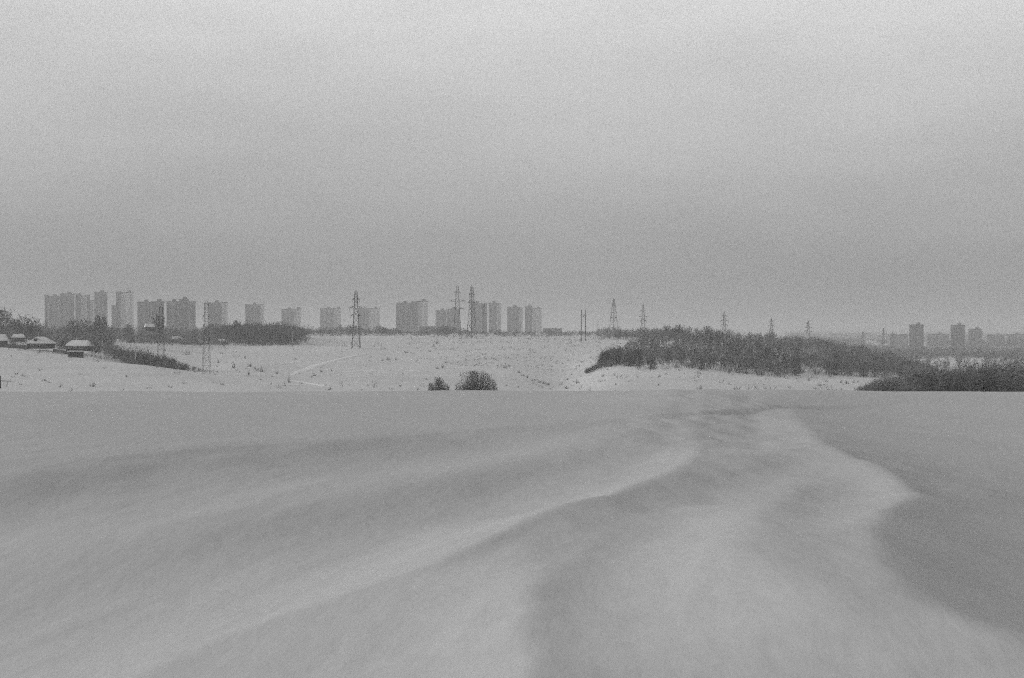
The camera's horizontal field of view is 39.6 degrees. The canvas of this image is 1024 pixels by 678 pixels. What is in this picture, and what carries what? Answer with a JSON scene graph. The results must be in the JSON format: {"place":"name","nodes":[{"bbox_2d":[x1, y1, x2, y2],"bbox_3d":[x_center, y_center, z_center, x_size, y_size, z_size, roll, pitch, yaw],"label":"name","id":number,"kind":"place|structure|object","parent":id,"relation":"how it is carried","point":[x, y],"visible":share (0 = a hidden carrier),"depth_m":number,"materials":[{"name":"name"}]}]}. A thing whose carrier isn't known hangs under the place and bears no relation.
{"place":"outdoors","nodes":[
{"label":"outdoors","id":0,"kind":"place"},
{"bbox_2d":[260,384,293,385],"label":"path","id":1,"kind":"structure","parent":0,"point":[276,385],"depth_m":369.71,"materials":[{"name":"white snow"}]},
{"bbox_2d":[287,380,334,387],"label":"path","id":2,"kind":"structure","parent":0,"point":[311,383],"depth_m":428.87,"materials":[{"name":"white snow"}]},
{"bbox_2d":[290,353,367,375],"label":"path","id":3,"kind":"structure","parent":0,"point":[306,369],"depth_m":592.75,"materials":[{"name":"white snow"}]},
{"bbox_2d":[335,370,423,372],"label":"path","id":4,"kind":"structure","parent":0,"point":[381,370],"depth_m":564.69,"materials":[{"name":"white snow"}]},
{"bbox_2d":[0,332,1023,677],"bbox_3d":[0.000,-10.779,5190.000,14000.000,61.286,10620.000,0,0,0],"label":"snow ground","id":5,"kind":"structure","parent":0,"point":[636,522],"depth_m":11.30,"materials":[{"name":"white snow"}]},
{"bbox_2d":[0,333,8,343],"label":"house","id":6,"kind":"structure","parent":5,"relation":"on","point":[4,339],"depth_m":584.00,"materials":[{"name":"brick"}]},
{"bbox_2d":[0,307,15,336],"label":"bare tree","id":7,"kind":"object","parent":5,"relation":"on","point":[3,316],"visible":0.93,"depth_m":689.54,"materials":[{"name":"grey plant"}]},
{"bbox_2d":[0,343,26,348],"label":"board fence","id":8,"kind":"object","parent":5,"relation":"on","point":[16,346],"visible":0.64,"depth_m":568.74,"materials":[{"name":"grey wood"}]},
{"bbox_2d":[5,318,21,335],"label":"bare tree","id":9,"kind":"object","parent":5,"relation":"on","point":[13,329],"visible":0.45,"depth_m":734.50,"materials":[{"name":"grey plant"}]},
{"bbox_2d":[11,333,25,341],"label":"house","id":10,"kind":"structure","parent":5,"relation":"on","point":[20,337],"depth_m":657.10,"materials":[{"name":"brick"}]},
{"bbox_2d":[13,313,37,341],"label":"bare tree","id":11,"kind":"object","parent":5,"relation":"on","point":[21,329],"visible":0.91,"depth_m":719.56,"materials":[{"name":"grey plant"}]},
{"bbox_2d":[25,318,47,338],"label":"bare tree","id":12,"kind":"object","parent":5,"relation":"on","point":[38,330],"visible":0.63,"depth_m":729.82,"materials":[{"name":"grey plant"}]},
{"bbox_2d":[26,335,55,348],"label":"house","id":13,"kind":"structure","parent":5,"relation":"on","point":[43,342],"depth_m":556.75,"materials":[{"name":"brick"}]},
{"bbox_2d":[44,294,58,332],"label":"tower block","id":14,"kind":"structure","parent":5,"relation":"on","point":[51,310],"depth_m":2353.16,"materials":[{"name":"concrete"}]},
{"bbox_2d":[55,340,67,353],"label":"bare tree","id":15,"kind":"object","parent":5,"relation":"on","point":[61,346],"visible":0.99,"depth_m":544.95,"materials":[{"name":"grey plant"}]},
{"bbox_2d":[59,292,74,331],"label":"tower block","id":16,"kind":"structure","parent":5,"relation":"on","point":[66,307],"depth_m":2379.51,"materials":[{"name":"concrete"}]},
{"bbox_2d":[63,319,78,336],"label":"bare tree","id":17,"kind":"object","parent":5,"relation":"on","point":[72,325],"visible":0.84,"depth_m":799.06,"materials":[{"name":"grey plant"}]},
{"bbox_2d":[67,351,83,357],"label":"shed","id":18,"kind":"structure","parent":5,"relation":"on","point":[79,354],"depth_m":526.80,"materials":[{"name":"grey wood"}]},
{"bbox_2d":[66,339,91,350],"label":"house","id":19,"kind":"structure","parent":5,"relation":"on","point":[77,345],"depth_m":549.19,"materials":[{"name":"brick"}]},
{"bbox_2d":[75,293,89,329],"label":"tower block","id":20,"kind":"structure","parent":5,"relation":"on","point":[82,307],"depth_m":2402.96,"materials":[{"name":"concrete"}]},
{"bbox_2d":[73,319,93,339],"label":"bare tree","id":21,"kind":"object","parent":5,"relation":"on","point":[85,328],"visible":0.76,"depth_m":789.16,"materials":[{"name":"grey plant"}]},
{"bbox_2d":[90,300,93,329],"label":"tower block","id":22,"kind":"structure","parent":5,"relation":"on","point":[91,311],"depth_m":2419.22,"materials":[{"name":"concrete"}]},
{"bbox_2d":[87,340,102,354],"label":"bare tree","id":23,"kind":"object","parent":5,"relation":"on","point":[96,347],"visible":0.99,"depth_m":539.47,"materials":[{"name":"grey plant"}]},
{"bbox_2d":[89,315,108,340],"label":"bare tree","id":24,"kind":"object","parent":5,"relation":"on","point":[96,323],"visible":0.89,"depth_m":769.32,"materials":[{"name":"grey plant"}]},
{"bbox_2d":[94,290,107,329],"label":"tower block","id":25,"kind":"structure","parent":5,"relation":"on","point":[100,304],"depth_m":2299.03,"materials":[{"name":"concrete"}]},
{"bbox_2d":[101,325,119,345],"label":"bare tree","id":26,"kind":"object","parent":5,"relation":"on","point":[111,331],"visible":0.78,"depth_m":699.56,"materials":[{"name":"grey plant"}]},
{"bbox_2d":[0,324,232,360],"bbox_3d":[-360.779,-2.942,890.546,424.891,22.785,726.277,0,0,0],"label":"village thicket","id":27,"kind":"object","parent":5,"relation":"on","point":[193,336],"visible":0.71,"depth_m":857.36,"materials":[{"name":"plant"}]},
{"bbox_2d":[111,290,133,329],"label":"tower block","id":28,"kind":"structure","parent":5,"relation":"on","point":[128,307],"depth_m":2334.74,"materials":[{"name":"concrete"}]},
{"bbox_2d":[124,324,131,337],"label":"bare tree","id":29,"kind":"object","parent":5,"relation":"on","point":[128,330],"visible":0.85,"depth_m":859.51,"materials":[{"name":"grey plant"}]},
{"bbox_2d":[144,323,154,330],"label":"house","id":30,"kind":"structure","parent":5,"relation":"on","point":[149,327],"depth_m":867.12,"materials":[{"name":"brick"}]},
{"bbox_2d":[137,299,164,332],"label":"tower block","id":31,"kind":"structure","parent":5,"relation":"on","point":[146,310],"depth_m":1998.54,"materials":[{"name":"concrete"}]},
{"bbox_2d":[150,313,163,341],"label":"bare tree","id":32,"kind":"object","parent":5,"relation":"on","point":[156,332],"visible":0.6,"depth_m":899.39,"materials":[{"name":"grey plant"}]},
{"bbox_2d":[156,304,165,367],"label":"pylon","id":33,"kind":"object","parent":5,"relation":"on","point":[163,321],"visible":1,"depth_m":461.26,"materials":[{"name":"metal"}]},
{"bbox_2d":[95,339,227,372],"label":"gully scrub","id":34,"kind":"object","parent":5,"relation":"on","point":[128,356],"visible":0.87,"depth_m":510.37,"materials":[{"name":"grey plant"}]},
{"bbox_2d":[166,297,195,330],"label":"tower block","id":35,"kind":"structure","parent":5,"relation":"on","point":[180,313],"depth_m":2048.51,"materials":[{"name":"concrete"}]},
{"bbox_2d":[202,301,210,373],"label":"pylon","id":36,"kind":"object","parent":5,"relation":"on","point":[204,338],"visible":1,"depth_m":458.35,"materials":[{"name":"metal"}]},
{"bbox_2d":[205,324,219,336],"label":"bare tree","id":37,"kind":"object","parent":5,"relation":"on","point":[211,330],"visible":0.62,"depth_m":969.42,"materials":[{"name":"grey plant"}]},
{"bbox_2d":[208,300,227,326],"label":"tower block","id":38,"kind":"structure","parent":5,"relation":"on","point":[218,312],"depth_m":2249.44,"materials":[{"name":"concrete"}]},
{"bbox_2d":[218,323,231,337],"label":"bare tree","id":39,"kind":"object","parent":5,"relation":"on","point":[224,326],"visible":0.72,"depth_m":949.07,"materials":[{"name":"grey plant"}]},
{"bbox_2d":[245,303,264,325],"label":"tower block","id":40,"kind":"structure","parent":5,"relation":"on","point":[254,312],"depth_m":2449.53,"materials":[{"name":"concrete"}]},
{"bbox_2d":[213,320,311,345],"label":"grove","id":41,"kind":"object","parent":5,"relation":"on","point":[249,334],"visible":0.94,"depth_m":883.38,"materials":[{"name":"plant"}]},
{"bbox_2d":[281,307,300,326],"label":"tower block","id":42,"kind":"structure","parent":5,"relation":"on","point":[289,315],"depth_m":2699.76,"materials":[{"name":"concrete"}]},
{"bbox_2d":[320,307,340,332],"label":"tower block","id":43,"kind":"structure","parent":5,"relation":"on","point":[330,317],"depth_m":2799.73,"materials":[{"name":"concrete"}]},
{"bbox_2d":[349,292,362,348],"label":"pylon","id":44,"kind":"object","parent":5,"relation":"on","point":[353,315],"visible":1,"depth_m":808.91,"materials":[{"name":"metal"}]},
{"bbox_2d":[358,307,379,332],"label":"tower block","id":45,"kind":"structure","parent":5,"relation":"on","point":[369,318],"depth_m":2751.95,"materials":[{"name":"concrete"}]},
{"bbox_2d":[396,299,427,332],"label":"tower block","id":46,"kind":"structure","parent":5,"relation":"on","point":[412,316],"depth_m":2348.90,"materials":[{"name":"concrete"}]},
{"bbox_2d":[419,326,435,332],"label":"building","id":47,"kind":"structure","parent":5,"relation":"on","point":[427,327],"depth_m":1951.84,"materials":[{"name":"concrete"}]},
{"bbox_2d":[428,382,433,390],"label":"bare shrub","id":48,"kind":"object","parent":5,"relation":"on","point":[430,387],"visible":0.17,"depth_m":239.80,"materials":[{"name":"grey plant"}]},
{"bbox_2d":[432,377,446,390],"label":"bare shrub","id":49,"kind":"object","parent":5,"relation":"on","point":[441,386],"visible":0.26,"depth_m":235.65,"materials":[{"name":"grey plant"}]},
{"bbox_2d":[201,321,691,337],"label":"hedgerow","id":50,"kind":"object","parent":5,"relation":"on","point":[443,330],"visible":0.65,"depth_m":1226.72,"materials":[{"name":"grey plant"}]},
{"bbox_2d":[435,307,459,330],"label":"tower block","id":51,"kind":"structure","parent":5,"relation":"on","point":[440,317],"depth_m":2548.38,"materials":[{"name":"concrete"}]},
{"bbox_2d":[3,334,894,390],"bbox_3d":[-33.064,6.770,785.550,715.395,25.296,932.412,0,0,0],"label":"dry grass","id":52,"kind":"structure","parent":5,"relation":"on","point":[478,362],"depth_m":668.17,"materials":[{"name":"plant"}]},
{"bbox_2d":[451,286,463,337],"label":"pylon","id":53,"kind":"object","parent":5,"relation":"on","point":[457,311],"visible":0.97,"depth_m":1062.10,"materials":[{"name":"metal"}]},
{"bbox_2d":[466,285,476,337],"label":"pylon","id":54,"kind":"object","parent":5,"relation":"on","point":[471,302],"visible":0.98,"depth_m":1083.43,"materials":[{"name":"metal"}]},
{"bbox_2d":[455,370,497,389],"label":"bare shrub","id":55,"kind":"object","parent":5,"relation":"on","point":[472,382],"visible":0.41,"depth_m":231.53,"materials":[{"name":"grey plant"}]},
{"bbox_2d":[470,301,486,332],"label":"tower block","id":56,"kind":"structure","parent":5,"relation":"on","point":[479,318],"depth_m":2500.03,"materials":[{"name":"concrete"}]},
{"bbox_2d":[481,304,486,336],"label":"pylon","id":57,"kind":"object","parent":5,"relation":"on","point":[483,319],"visible":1,"depth_m":1129.42,"materials":[{"name":"metal"}]},
{"bbox_2d":[489,301,500,332],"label":"tower block","id":58,"kind":"structure","parent":5,"relation":"on","point":[494,315],"depth_m":2599.97,"materials":[{"name":"concrete"}]},
{"bbox_2d":[507,305,522,332],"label":"tower block","id":59,"kind":"structure","parent":5,"relation":"on","point":[514,318],"depth_m":2600.00,"materials":[{"name":"concrete"}]},
{"bbox_2d":[525,304,541,332],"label":"tower block","id":60,"kind":"structure","parent":5,"relation":"on","point":[537,319],"depth_m":2652.64,"materials":[{"name":"concrete"}]},
{"bbox_2d":[543,328,561,332],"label":"building","id":61,"kind":"structure","parent":5,"relation":"on","point":[550,329],"depth_m":1901.97,"materials":[{"name":"concrete"}]},
{"bbox_2d":[580,310,586,340],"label":"portal pylon","id":62,"kind":"object","parent":5,"relation":"on","point":[581,324],"visible":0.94,"depth_m":998.24,"materials":[{"name":"grey wood"}]},
{"bbox_2d":[608,299,618,332],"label":"pylon","id":63,"kind":"object","parent":5,"relation":"on","point":[613,316],"visible":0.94,"depth_m":1149.77,"materials":[{"name":"metal"}]},
{"bbox_2d":[639,305,646,329],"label":"pylon","id":64,"kind":"object","parent":5,"relation":"on","point":[643,316],"visible":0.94,"depth_m":1160.14,"materials":[{"name":"metal"}]},
{"bbox_2d":[640,328,650,339],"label":"bare tree","id":65,"kind":"object","parent":5,"relation":"on","point":[643,332],"visible":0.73,"depth_m":877.49,"materials":[{"name":"grey plant"}]},
{"bbox_2d":[662,324,672,334],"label":"bare tree","id":66,"kind":"object","parent":5,"relation":"on","point":[666,330],"visible":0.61,"depth_m":867.75,"materials":[{"name":"grey plant"}]},
{"bbox_2d":[673,325,684,338],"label":"bare tree","id":67,"kind":"object","parent":5,"relation":"on","point":[679,327],"visible":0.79,"depth_m":871.52,"materials":[{"name":"grey plant"}]},
{"bbox_2d":[684,326,693,334],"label":"bare tree","id":68,"kind":"object","parent":5,"relation":"on","point":[688,331],"visible":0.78,"depth_m":873.26,"materials":[{"name":"grey plant"}]},
{"bbox_2d":[703,326,711,336],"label":"bare tree","id":69,"kind":"object","parent":5,"relation":"on","point":[706,329],"visible":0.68,"depth_m":867.94,"materials":[{"name":"grey plant"}]},
{"bbox_2d":[720,315,727,337],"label":"pylon","id":70,"kind":"object","parent":5,"relation":"on","point":[724,324],"visible":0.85,"depth_m":1249.71,"materials":[{"name":"metal"}]},
{"bbox_2d":[583,325,945,378],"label":"hill woods","id":71,"kind":"object","parent":5,"relation":"on","point":[845,362],"visible":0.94,"depth_m":612.20,"materials":[{"name":"plant"}]},
{"bbox_2d":[764,330,777,340],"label":"bare tree","id":72,"kind":"object","parent":5,"relation":"on","point":[772,335],"visible":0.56,"depth_m":865.10,"materials":[{"name":"grey plant"}]},
{"bbox_2d":[803,320,812,347],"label":"pylon","id":73,"kind":"object","parent":5,"relation":"on","point":[808,323],"visible":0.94,"depth_m":1399.56,"materials":[{"name":"metal"}]},
{"bbox_2d":[860,331,865,344],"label":"pylon","id":74,"kind":"object","parent":5,"relation":"on","point":[862,336],"visible":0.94,"depth_m":1899.37,"materials":[{"name":"metal"}]},
{"bbox_2d":[891,331,894,349],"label":"pylon","id":75,"kind":"object","parent":5,"relation":"on","point":[893,340],"visible":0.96,"depth_m":2049.42,"materials":[{"name":"metal"}]},
{"bbox_2d":[887,334,907,346],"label":"building","id":76,"kind":"structure","parent":5,"relation":"on","point":[901,338],"depth_m":2600.00,"materials":[{"name":"concrete"}]},
{"bbox_2d":[781,331,1023,358],"bbox_3d":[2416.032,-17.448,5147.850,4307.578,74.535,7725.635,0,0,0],"label":"distant forest","id":77,"kind":"object","parent":5,"relation":"on","point":[839,337],"visible":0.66,"depth_m":2360.40,"materials":[{"name":"plant"}]},
{"bbox_2d":[909,322,923,348],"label":"tower block","id":78,"kind":"structure","parent":5,"relation":"on","point":[916,334],"depth_m":2199.51,"materials":[{"name":"concrete"}]},
{"bbox_2d":[927,332,948,345],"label":"tower block","id":79,"kind":"structure","parent":5,"relation":"on","point":[940,337],"depth_m":2749.20,"materials":[{"name":"concrete"}]},
{"bbox_2d":[854,359,1023,391],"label":"dark thicket","id":80,"kind":"object","parent":5,"relation":"on","point":[1007,378],"visible":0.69,"depth_m":222.06,"materials":[{"name":"grey plant"}]},
{"bbox_2d":[886,352,1023,370],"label":"scrub","id":81,"kind":"object","parent":5,"relation":"on","point":[1015,358],"visible":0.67,"depth_m":839.29,"materials":[{"name":"plant"}]},
{"bbox_2d":[950,323,964,348],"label":"tower block","id":82,"kind":"structure","parent":5,"relation":"on","point":[958,335],"depth_m":2199.24,"materials":[{"name":"concrete"}]},
{"bbox_2d":[968,327,981,346],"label":"tower block","id":83,"kind":"structure","parent":5,"relation":"on","point":[975,335],"depth_m":2499.41,"materials":[{"name":"concrete"}]},
{"bbox_2d":[987,333,1004,345],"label":"tower block","id":84,"kind":"structure","parent":5,"relation":"on","point":[997,337],"depth_m":2799.51,"materials":[{"name":"concrete"}]},
{"bbox_2d":[1006,332,1023,346],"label":"tower block","id":85,"kind":"structure","parent":5,"relation":"on","point":[1017,337],"depth_m":2699.78,"materials":[{"name":"concrete"}]},
{"bbox_2d":[0,0,1023,333],"label":"sky","id":86,"kind":"structure","parent":0,"point":[841,166],"materials":[{"name":"grey"}]}
]}

